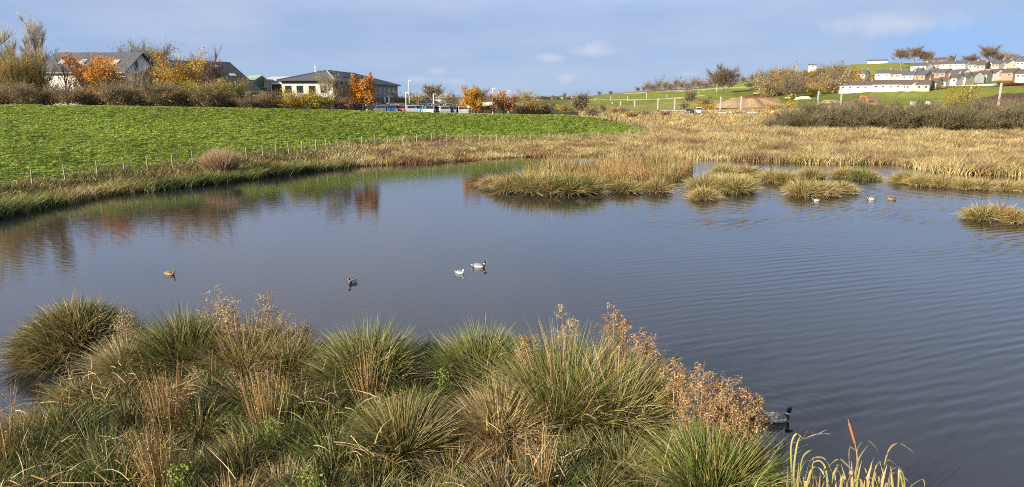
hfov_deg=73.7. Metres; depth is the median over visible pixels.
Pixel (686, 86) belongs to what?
hedgerow tree
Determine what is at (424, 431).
rush tussock
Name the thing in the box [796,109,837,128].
thicket bush
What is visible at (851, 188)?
rush tussock
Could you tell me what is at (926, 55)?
bare tree
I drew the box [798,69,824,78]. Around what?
woodland tree
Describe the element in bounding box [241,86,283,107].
hedge shrub
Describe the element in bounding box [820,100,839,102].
spoil heap
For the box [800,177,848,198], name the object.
rush tussock
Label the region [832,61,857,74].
woodland tree
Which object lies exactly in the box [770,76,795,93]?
woodland tree
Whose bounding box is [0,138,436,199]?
bank grass
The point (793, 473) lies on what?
reedmace
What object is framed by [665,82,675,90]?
hedgerow tree
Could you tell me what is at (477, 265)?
mallard drake
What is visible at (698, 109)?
parked van
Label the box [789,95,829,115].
thicket bush
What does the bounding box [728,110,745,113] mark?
scrub bush
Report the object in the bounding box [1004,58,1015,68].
hill house
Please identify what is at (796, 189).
rush tussock
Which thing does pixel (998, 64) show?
hill house
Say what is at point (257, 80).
green shed
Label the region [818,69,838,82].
woodland tree
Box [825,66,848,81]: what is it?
woodland tree
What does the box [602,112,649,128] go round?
post and wire fence
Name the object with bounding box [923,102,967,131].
thicket bush
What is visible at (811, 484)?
reedmace
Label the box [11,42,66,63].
dark tree
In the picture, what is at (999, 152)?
reedbed
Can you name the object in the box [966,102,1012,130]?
thicket bush
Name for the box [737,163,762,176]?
rush tussock
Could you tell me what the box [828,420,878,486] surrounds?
reedmace
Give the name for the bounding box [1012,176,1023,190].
rush tussock
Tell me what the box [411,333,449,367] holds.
rush tussock
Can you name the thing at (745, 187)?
rush tussock
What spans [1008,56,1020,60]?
hill house
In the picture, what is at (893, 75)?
hill house
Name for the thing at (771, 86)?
woodland tree
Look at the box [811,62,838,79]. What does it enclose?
woodland tree
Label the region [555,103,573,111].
scrub bush
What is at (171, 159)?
post and wire fence
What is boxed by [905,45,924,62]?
bare tree
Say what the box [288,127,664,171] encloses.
dry reeds
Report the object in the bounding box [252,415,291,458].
leafy weed
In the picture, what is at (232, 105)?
hedge shrub
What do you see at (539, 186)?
rush tussock
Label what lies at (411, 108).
parked car
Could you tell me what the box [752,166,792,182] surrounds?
rush tussock
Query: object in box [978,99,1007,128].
thicket bush
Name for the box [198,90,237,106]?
hedge shrub
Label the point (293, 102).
yellow shrub
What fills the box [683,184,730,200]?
rush tussock
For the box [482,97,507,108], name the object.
long shed
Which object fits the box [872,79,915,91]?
hill house
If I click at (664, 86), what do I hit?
hedgerow tree
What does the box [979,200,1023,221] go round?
rush tussock
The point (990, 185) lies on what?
rush tussock
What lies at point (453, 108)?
parked car
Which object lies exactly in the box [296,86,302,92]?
window
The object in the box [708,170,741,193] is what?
rush tussock
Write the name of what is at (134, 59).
white house
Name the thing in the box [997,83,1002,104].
railway mast
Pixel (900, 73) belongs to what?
hill house
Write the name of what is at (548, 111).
bush
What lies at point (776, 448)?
fallen branch
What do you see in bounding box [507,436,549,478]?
dead reed
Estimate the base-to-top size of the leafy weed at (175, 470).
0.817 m
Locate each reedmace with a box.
[784,461,824,486]
[787,433,831,486]
[796,476,829,486]
[813,460,847,486]
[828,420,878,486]
[828,461,883,486]
[854,476,894,486]
[861,463,905,486]
[874,443,924,486]
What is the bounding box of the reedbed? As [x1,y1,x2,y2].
[644,122,1023,175]
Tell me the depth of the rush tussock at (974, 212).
37.45 m
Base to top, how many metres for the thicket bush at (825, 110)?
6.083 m
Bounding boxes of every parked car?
[365,105,375,110]
[375,105,385,110]
[386,105,397,110]
[396,105,404,111]
[405,105,416,111]
[415,105,424,111]
[423,106,436,112]
[437,106,450,112]
[449,106,457,112]
[457,106,468,112]
[685,109,693,113]
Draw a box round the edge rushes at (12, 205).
[0,155,354,217]
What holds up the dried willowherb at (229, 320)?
on the pond water
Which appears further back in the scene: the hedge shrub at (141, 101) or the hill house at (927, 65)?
the hill house at (927, 65)
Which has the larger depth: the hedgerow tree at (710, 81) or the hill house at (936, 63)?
the hedgerow tree at (710, 81)
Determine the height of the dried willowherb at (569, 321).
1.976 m
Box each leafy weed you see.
[158,460,193,486]
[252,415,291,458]
[286,465,326,486]
[429,364,458,401]
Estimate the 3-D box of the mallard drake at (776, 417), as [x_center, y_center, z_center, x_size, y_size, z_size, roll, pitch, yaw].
[5.522,3.571,14.196,0.735,0.340,0.255,-1,12,-4]
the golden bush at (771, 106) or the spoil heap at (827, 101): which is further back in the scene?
the spoil heap at (827, 101)
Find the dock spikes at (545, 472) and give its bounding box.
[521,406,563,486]
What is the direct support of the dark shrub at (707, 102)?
on the ground at (1015, 91)
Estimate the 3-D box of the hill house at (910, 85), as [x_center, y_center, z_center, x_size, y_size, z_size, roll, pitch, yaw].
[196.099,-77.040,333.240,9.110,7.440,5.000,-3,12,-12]
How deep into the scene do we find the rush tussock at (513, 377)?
13.81 m
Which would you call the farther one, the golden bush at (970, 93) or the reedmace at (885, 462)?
the golden bush at (970, 93)
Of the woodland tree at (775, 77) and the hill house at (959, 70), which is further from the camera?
the woodland tree at (775, 77)
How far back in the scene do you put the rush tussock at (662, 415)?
13.36 m
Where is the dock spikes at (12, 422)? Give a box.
[0,380,40,470]
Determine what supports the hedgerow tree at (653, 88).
on the ground at (1015, 91)
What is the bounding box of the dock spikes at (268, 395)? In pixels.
[231,350,294,437]
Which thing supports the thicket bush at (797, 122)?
on the ground at (1015, 91)
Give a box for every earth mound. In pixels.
[711,98,785,107]
[983,98,1023,106]
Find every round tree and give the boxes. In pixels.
[108,35,185,59]
[422,82,445,101]
[568,89,591,111]
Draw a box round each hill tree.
[739,76,747,82]
[744,80,754,87]
[748,73,756,80]
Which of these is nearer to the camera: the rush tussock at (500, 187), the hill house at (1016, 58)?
the rush tussock at (500, 187)
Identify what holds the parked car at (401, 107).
on the car park
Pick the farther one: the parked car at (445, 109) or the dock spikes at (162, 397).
the parked car at (445, 109)
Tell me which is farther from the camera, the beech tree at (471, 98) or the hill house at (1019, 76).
the hill house at (1019, 76)
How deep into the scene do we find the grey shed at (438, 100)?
186.08 m
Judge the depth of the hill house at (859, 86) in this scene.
354.18 m
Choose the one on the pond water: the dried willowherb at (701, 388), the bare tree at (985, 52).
the dried willowherb at (701, 388)
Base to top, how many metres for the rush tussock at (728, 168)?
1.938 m
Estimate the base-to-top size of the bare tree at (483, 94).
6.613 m
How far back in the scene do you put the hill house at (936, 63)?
462.02 m
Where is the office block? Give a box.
[276,65,400,109]
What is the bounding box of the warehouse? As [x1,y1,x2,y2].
[263,76,290,98]
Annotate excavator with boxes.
[860,95,876,104]
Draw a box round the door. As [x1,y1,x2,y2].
[270,83,281,98]
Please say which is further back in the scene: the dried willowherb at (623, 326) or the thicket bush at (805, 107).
the thicket bush at (805, 107)
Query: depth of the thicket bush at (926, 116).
109.31 m
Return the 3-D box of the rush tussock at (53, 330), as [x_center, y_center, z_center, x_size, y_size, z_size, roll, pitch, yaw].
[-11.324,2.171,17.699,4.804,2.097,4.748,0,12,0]
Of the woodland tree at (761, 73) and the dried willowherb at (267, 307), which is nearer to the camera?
the dried willowherb at (267, 307)
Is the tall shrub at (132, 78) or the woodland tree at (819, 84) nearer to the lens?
the tall shrub at (132, 78)
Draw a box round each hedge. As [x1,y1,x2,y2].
[260,86,290,108]
[551,95,565,99]
[993,82,1007,86]
[1005,82,1018,85]
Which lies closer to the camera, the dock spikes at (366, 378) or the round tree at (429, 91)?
the dock spikes at (366, 378)
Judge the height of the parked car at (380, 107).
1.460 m
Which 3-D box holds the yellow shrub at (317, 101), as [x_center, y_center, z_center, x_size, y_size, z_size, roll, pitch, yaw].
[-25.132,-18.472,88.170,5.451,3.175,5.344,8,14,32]
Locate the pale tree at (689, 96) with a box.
[682,88,698,106]
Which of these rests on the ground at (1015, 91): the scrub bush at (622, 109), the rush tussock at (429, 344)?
the scrub bush at (622, 109)
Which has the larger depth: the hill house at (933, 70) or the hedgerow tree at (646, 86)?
the hedgerow tree at (646, 86)
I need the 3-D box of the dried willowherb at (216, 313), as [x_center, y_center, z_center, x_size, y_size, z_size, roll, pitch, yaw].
[-7.368,2.040,16.953,1.088,2.090,0.956,-5,13,-22]
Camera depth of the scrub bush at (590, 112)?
176.15 m
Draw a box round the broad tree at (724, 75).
[705,60,742,92]
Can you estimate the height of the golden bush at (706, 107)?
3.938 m
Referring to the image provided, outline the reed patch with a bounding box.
[712,169,758,184]
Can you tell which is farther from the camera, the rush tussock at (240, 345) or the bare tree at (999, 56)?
the bare tree at (999, 56)
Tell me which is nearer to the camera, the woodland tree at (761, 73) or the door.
the door
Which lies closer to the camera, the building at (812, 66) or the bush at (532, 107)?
the bush at (532, 107)
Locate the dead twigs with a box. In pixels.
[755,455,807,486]
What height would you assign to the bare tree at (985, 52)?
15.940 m
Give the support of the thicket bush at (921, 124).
on the ground at (1015, 91)
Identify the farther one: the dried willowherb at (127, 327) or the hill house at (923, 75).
the hill house at (923, 75)
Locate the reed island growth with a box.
[519,147,700,185]
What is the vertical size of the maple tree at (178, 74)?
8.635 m
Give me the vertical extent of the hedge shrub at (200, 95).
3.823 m
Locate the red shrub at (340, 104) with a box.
[330,97,354,109]
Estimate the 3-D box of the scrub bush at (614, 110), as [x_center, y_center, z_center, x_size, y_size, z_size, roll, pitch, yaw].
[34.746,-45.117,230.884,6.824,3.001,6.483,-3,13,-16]
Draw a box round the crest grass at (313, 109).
[0,104,641,128]
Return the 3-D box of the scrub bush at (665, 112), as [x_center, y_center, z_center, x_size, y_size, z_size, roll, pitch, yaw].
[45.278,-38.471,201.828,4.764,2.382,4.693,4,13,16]
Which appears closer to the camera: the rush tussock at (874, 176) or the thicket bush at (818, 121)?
the rush tussock at (874, 176)
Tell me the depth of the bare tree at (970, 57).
468.01 m
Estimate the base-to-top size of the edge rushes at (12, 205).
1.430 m
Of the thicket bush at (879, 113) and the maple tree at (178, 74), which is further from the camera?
the thicket bush at (879, 113)
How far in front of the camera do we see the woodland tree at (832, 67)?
457.47 m
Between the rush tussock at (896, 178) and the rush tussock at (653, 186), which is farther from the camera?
the rush tussock at (896, 178)
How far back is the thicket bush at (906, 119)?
109.19 m
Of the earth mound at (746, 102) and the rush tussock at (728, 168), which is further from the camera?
the earth mound at (746, 102)
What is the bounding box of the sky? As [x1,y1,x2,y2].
[0,0,1023,97]
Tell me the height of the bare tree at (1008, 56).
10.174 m
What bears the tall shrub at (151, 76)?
on the ground at (1015, 91)
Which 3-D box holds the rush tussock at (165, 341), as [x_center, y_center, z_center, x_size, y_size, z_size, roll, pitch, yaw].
[-8.043,2.177,16.674,4.250,2.049,4.013,0,12,0]
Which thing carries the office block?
on the ground at (1015, 91)
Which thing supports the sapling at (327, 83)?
on the ground at (1015, 91)
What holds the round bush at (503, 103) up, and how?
on the ground at (1015, 91)
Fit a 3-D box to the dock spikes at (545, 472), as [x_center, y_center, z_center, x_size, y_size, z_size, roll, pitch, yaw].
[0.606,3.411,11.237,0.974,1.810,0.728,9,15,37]
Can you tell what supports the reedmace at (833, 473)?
on the pond water
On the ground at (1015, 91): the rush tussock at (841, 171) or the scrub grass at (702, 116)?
the scrub grass at (702, 116)
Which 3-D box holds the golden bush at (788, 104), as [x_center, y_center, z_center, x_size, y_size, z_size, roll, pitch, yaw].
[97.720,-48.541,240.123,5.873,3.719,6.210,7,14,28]
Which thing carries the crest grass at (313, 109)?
on the ground at (1015, 91)
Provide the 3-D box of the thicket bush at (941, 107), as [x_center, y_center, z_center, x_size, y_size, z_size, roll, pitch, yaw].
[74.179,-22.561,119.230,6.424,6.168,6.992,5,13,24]
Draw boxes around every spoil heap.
[794,96,811,99]
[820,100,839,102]
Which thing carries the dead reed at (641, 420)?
on the pond water
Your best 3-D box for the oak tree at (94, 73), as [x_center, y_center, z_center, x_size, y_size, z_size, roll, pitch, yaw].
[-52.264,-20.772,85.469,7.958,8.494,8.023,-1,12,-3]
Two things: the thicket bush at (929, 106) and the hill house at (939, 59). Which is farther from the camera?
the hill house at (939, 59)
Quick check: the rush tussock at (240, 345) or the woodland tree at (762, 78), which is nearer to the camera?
the rush tussock at (240, 345)
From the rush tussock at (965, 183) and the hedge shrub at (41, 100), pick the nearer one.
the rush tussock at (965, 183)
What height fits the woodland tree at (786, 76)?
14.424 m
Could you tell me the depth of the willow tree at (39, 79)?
81.93 m
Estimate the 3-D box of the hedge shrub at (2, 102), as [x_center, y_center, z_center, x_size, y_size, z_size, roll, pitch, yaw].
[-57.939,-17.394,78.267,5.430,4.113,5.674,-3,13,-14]
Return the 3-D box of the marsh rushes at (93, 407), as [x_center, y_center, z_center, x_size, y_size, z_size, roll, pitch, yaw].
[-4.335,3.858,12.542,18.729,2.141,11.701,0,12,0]
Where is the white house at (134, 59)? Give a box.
[41,52,155,104]
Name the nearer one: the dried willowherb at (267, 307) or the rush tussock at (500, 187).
the dried willowherb at (267, 307)
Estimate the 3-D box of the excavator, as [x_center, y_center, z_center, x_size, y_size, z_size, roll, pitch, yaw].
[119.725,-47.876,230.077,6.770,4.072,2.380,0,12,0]
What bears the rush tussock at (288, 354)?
on the pond water
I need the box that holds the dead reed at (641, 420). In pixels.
[624,407,644,447]
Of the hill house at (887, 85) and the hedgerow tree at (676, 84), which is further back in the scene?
the hedgerow tree at (676, 84)
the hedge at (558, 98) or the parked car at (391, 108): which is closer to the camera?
the parked car at (391, 108)
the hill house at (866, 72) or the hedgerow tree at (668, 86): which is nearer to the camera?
the hill house at (866, 72)
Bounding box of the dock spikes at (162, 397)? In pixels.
[125,354,195,434]
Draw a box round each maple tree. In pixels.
[144,46,211,106]
[345,72,377,109]
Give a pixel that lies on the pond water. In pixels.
(882, 323)
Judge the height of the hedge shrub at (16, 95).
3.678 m
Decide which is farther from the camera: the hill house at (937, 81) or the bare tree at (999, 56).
the bare tree at (999, 56)
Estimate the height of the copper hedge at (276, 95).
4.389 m
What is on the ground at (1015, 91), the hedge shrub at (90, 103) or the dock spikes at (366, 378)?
the hedge shrub at (90, 103)
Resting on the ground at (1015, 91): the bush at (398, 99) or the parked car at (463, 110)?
the bush at (398, 99)
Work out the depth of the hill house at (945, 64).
454.15 m
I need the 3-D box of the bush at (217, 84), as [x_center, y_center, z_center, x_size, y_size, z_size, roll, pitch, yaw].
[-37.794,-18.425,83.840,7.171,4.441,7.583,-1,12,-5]
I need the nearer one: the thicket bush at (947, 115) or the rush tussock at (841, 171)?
the rush tussock at (841, 171)
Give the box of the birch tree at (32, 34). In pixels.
[16,7,50,104]
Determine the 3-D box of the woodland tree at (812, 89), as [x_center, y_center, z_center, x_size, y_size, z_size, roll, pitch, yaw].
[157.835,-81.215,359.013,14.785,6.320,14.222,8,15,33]
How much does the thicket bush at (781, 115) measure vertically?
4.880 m
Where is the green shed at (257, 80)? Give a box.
[247,75,265,91]
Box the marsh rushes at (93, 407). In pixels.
[0,336,789,486]
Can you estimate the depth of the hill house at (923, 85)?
327.75 m
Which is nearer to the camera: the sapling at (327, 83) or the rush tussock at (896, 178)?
the rush tussock at (896, 178)
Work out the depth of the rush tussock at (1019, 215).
36.59 m
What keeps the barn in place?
on the ground at (1015, 91)
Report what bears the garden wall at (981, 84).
on the ground at (1015, 91)
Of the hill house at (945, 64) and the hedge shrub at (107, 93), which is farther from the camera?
the hill house at (945, 64)
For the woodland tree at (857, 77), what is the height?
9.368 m
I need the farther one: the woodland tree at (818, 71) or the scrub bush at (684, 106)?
the woodland tree at (818, 71)
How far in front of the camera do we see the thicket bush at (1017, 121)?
106.64 m
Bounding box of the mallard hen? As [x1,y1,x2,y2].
[164,269,175,274]
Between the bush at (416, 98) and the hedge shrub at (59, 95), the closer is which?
the hedge shrub at (59, 95)
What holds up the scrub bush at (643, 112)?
on the ground at (1015, 91)
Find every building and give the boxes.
[808,64,815,70]
[867,59,887,63]
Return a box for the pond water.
[0,157,1023,486]
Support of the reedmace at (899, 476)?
on the pond water
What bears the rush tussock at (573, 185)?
in the pond water
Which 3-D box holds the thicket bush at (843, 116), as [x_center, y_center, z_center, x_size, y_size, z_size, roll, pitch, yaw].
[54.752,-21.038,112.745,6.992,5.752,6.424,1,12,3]
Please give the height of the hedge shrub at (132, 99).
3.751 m
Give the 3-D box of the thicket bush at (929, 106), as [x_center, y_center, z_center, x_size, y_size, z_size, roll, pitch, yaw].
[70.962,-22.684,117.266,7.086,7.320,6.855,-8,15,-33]
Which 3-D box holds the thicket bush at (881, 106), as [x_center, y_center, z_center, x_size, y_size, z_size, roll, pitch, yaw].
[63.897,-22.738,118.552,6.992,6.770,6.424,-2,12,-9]
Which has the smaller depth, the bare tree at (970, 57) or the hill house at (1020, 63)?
the hill house at (1020, 63)
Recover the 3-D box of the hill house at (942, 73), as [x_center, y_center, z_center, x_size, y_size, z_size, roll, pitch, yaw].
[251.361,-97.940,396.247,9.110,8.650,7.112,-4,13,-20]
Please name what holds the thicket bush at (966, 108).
on the ground at (1015, 91)
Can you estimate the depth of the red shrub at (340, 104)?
88.66 m
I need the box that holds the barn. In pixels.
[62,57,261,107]
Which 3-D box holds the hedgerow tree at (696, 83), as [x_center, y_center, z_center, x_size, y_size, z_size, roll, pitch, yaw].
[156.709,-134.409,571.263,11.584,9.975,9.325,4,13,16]
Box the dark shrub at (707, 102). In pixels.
[696,95,717,108]
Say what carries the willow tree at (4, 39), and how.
on the ground at (1015, 91)
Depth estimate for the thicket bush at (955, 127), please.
109.58 m
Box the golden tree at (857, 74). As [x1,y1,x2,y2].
[850,68,863,76]
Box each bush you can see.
[175,75,232,106]
[208,78,254,106]
[262,97,286,107]
[388,90,412,102]
[407,92,427,102]
[438,90,460,104]
[479,103,495,113]
[484,89,520,113]
[511,102,528,114]
[519,94,547,114]
[534,97,556,114]
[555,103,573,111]
[584,107,601,116]
[597,102,606,111]
[607,107,619,112]
[617,106,629,112]
[623,109,637,117]
[635,108,652,115]
[657,110,672,115]
[679,100,690,109]
[698,101,717,110]
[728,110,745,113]
[756,116,794,127]
[765,103,778,108]
[768,107,804,126]
[781,100,797,108]
[781,106,819,127]
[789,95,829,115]
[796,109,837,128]
[806,98,837,114]
[811,101,849,127]
[817,97,854,126]
[825,103,866,127]
[837,108,878,127]
[849,88,884,112]
[857,105,888,127]
[861,96,901,125]
[871,101,907,130]
[883,100,923,129]
[896,96,927,119]
[902,110,939,128]
[906,91,945,127]
[913,105,955,128]
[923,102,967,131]
[924,100,959,128]
[939,74,981,127]
[941,104,984,130]
[944,95,987,127]
[956,105,994,131]
[962,91,1007,111]
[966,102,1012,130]
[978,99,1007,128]
[980,98,1023,130]
[993,98,1023,113]
[998,106,1023,129]
[1006,98,1023,110]
[1011,104,1023,130]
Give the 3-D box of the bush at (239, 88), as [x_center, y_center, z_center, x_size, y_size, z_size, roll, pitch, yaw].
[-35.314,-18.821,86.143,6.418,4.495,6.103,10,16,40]
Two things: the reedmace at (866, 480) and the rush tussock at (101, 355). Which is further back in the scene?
the rush tussock at (101, 355)
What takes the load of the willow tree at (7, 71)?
on the ground at (1015, 91)
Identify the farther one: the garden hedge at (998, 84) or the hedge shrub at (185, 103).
the garden hedge at (998, 84)
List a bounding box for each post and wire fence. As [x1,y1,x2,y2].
[0,126,650,190]
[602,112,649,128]
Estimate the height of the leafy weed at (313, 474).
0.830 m
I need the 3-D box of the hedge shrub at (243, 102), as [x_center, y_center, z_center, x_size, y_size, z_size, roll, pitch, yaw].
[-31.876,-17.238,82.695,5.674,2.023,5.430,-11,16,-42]
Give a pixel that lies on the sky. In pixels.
(544, 47)
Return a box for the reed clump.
[194,146,245,173]
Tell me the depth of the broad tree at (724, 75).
413.71 m
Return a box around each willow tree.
[0,19,19,61]
[0,31,48,103]
[1,42,60,103]
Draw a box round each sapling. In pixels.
[52,52,71,104]
[314,67,341,109]
[332,79,349,101]
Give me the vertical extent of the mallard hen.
0.253 m
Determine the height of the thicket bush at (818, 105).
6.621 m
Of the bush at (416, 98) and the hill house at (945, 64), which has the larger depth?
the hill house at (945, 64)
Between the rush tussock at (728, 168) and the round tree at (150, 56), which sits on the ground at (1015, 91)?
the round tree at (150, 56)
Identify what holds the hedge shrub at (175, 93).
on the ground at (1015, 91)
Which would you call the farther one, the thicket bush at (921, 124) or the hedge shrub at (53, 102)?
the thicket bush at (921, 124)
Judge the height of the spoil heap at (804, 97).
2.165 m
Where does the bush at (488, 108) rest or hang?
on the ground at (1015, 91)
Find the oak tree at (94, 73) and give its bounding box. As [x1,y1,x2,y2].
[57,47,129,93]
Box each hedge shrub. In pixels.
[0,76,44,104]
[0,80,26,104]
[15,89,53,104]
[33,81,70,104]
[40,77,91,104]
[61,86,101,105]
[78,87,108,105]
[88,72,133,105]
[107,83,144,105]
[122,85,161,105]
[131,78,180,106]
[152,76,192,106]
[167,83,201,106]
[180,78,221,106]
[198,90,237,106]
[214,98,247,107]
[227,95,273,107]
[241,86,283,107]
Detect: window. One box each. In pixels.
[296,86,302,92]
[309,86,314,92]
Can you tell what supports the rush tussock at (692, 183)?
in the pond water
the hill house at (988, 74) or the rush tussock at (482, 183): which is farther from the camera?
the hill house at (988, 74)
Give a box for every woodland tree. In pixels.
[749,66,770,82]
[753,68,778,90]
[757,78,779,97]
[766,71,784,85]
[766,80,787,94]
[769,67,785,77]
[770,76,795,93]
[774,61,801,76]
[774,67,795,84]
[779,73,808,97]
[787,73,805,82]
[791,67,813,79]
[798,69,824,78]
[801,83,825,94]
[803,73,828,86]
[808,80,830,92]
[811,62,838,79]
[817,60,843,76]
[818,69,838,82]
[820,77,845,92]
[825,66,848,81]
[828,68,854,80]
[828,77,857,91]
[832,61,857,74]
[842,73,868,80]
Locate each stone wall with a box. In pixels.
[589,95,704,100]
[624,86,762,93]
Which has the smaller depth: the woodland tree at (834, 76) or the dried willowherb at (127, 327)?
the dried willowherb at (127, 327)
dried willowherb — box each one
[109,306,142,343]
[192,284,234,340]
[213,296,253,347]
[248,291,288,340]
[280,311,315,348]
[508,336,552,378]
[552,303,583,354]
[591,302,637,365]
[617,327,666,383]
[652,357,696,437]
[671,360,726,439]
[697,371,757,442]
[719,375,772,444]
[719,407,764,459]
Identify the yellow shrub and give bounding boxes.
[277,87,316,108]
[295,89,335,109]
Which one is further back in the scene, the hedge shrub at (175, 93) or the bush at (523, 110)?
the bush at (523, 110)
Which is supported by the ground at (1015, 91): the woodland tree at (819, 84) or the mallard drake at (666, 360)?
the woodland tree at (819, 84)
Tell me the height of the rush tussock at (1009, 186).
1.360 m
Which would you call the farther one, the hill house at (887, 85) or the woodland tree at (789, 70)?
the woodland tree at (789, 70)
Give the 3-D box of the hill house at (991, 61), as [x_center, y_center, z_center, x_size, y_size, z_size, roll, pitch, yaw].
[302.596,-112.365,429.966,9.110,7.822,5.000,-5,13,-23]
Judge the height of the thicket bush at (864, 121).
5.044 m
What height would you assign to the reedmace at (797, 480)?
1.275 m
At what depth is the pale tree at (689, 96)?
321.68 m
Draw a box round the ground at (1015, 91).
[0,56,1023,200]
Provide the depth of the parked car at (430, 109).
111.41 m
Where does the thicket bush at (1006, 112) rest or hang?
on the ground at (1015, 91)
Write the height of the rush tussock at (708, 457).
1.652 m
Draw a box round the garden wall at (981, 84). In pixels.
[955,84,995,85]
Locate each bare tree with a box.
[188,45,229,91]
[466,87,493,110]
[516,88,535,105]
[890,48,912,68]
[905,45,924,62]
[919,49,934,61]
[947,53,956,60]
[960,53,979,60]
[975,42,1004,61]
[989,53,1004,59]
[1001,51,1019,59]
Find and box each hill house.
[839,79,872,92]
[858,70,870,78]
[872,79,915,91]
[875,68,893,79]
[889,69,902,79]
[896,70,909,79]
[901,69,917,79]
[902,78,919,90]
[910,61,933,70]
[913,66,925,71]
[914,71,933,79]
[915,78,932,91]
[922,57,947,62]
[928,67,938,77]
[930,60,942,68]
[931,78,942,89]
[934,67,952,77]
[939,75,950,85]
[940,59,957,68]
[949,69,970,74]
[949,71,964,85]
[954,60,970,68]
[963,72,974,84]
[968,60,979,70]
[971,69,984,82]
[975,60,990,70]
[980,69,992,81]
[988,58,997,68]
[991,59,1006,68]
[991,69,1002,80]
[999,66,1020,80]
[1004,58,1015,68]
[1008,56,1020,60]
[1015,57,1023,68]
[1015,69,1023,82]
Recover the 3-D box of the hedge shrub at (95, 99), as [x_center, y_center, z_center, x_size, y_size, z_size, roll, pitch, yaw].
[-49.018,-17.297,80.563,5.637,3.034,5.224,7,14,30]
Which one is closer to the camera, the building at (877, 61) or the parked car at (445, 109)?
the parked car at (445, 109)
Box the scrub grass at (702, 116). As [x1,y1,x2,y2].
[577,105,1017,130]
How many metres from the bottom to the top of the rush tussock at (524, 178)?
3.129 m
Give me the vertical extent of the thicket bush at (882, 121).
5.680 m
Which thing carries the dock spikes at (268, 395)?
on the pond water
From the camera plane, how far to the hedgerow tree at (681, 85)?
588.12 m
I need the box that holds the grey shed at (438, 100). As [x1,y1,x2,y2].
[421,94,455,103]
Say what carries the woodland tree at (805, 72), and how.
on the ground at (1015, 91)
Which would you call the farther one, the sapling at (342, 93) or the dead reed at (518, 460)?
the sapling at (342, 93)
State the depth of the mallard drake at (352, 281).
24.64 m
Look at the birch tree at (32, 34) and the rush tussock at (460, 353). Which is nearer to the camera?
the rush tussock at (460, 353)
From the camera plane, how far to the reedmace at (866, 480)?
10.63 m
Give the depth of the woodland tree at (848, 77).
408.30 m
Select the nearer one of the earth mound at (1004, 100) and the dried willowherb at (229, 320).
the dried willowherb at (229, 320)
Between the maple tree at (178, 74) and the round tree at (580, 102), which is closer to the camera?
the maple tree at (178, 74)
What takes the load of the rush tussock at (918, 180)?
in the pond water
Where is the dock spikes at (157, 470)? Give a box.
[100,395,200,486]
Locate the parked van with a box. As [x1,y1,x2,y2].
[696,107,701,112]
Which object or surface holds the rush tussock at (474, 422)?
in the pond water
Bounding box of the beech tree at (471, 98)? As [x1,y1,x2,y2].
[456,86,483,112]
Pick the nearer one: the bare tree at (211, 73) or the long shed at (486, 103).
the bare tree at (211, 73)
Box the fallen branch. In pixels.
[775,430,829,454]
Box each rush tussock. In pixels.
[0,287,157,385]
[61,325,156,385]
[101,301,255,387]
[156,302,331,394]
[218,322,336,381]
[286,311,447,415]
[315,384,472,478]
[404,312,549,406]
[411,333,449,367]
[433,369,572,470]
[436,306,693,461]
[473,172,502,188]
[486,170,527,194]
[494,166,549,195]
[516,331,712,480]
[521,166,575,194]
[543,165,601,196]
[568,168,617,196]
[603,177,651,193]
[607,400,821,486]
[639,172,685,193]
[673,168,736,192]
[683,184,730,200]
[704,162,746,175]
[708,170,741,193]
[712,167,770,194]
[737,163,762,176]
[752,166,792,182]
[766,168,809,183]
[776,175,828,197]
[791,165,830,178]
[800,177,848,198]
[827,165,860,178]
[831,179,863,195]
[837,166,882,179]
[861,170,883,179]
[882,170,920,183]
[894,170,938,187]
[924,172,962,187]
[942,176,986,189]
[947,201,1010,222]
[964,176,1002,190]
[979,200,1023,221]
[988,177,1023,190]
[995,205,1023,223]
[1010,207,1023,224]
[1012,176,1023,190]
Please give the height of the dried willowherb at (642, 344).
1.975 m
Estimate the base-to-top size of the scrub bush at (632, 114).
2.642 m
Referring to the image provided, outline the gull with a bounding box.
[455,269,463,273]
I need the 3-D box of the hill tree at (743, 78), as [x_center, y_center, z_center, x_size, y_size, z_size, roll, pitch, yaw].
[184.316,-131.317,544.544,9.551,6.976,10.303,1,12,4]
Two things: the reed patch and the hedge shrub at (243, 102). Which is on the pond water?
the reed patch
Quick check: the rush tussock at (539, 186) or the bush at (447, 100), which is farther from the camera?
the bush at (447, 100)
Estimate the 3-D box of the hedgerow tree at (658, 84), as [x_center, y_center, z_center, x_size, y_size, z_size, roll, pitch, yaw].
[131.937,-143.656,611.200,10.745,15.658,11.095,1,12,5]
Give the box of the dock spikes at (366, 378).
[328,333,400,412]
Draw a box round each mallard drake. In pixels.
[348,278,356,283]
[471,261,486,267]
[657,356,679,366]
[762,407,794,422]
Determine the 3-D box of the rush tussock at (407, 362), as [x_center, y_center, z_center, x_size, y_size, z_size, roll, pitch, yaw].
[-3.315,2.529,15.722,4.958,1.972,4.568,0,12,0]
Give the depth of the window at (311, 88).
126.94 m
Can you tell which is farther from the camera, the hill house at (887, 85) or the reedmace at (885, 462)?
the hill house at (887, 85)
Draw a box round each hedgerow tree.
[642,79,651,92]
[647,83,658,91]
[654,74,664,90]
[659,78,669,90]
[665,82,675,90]
[671,75,682,89]
[676,80,687,89]
[682,81,692,88]
[687,75,700,88]
[693,79,704,87]
[705,76,713,86]
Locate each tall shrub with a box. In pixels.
[119,61,153,105]
[137,52,168,105]

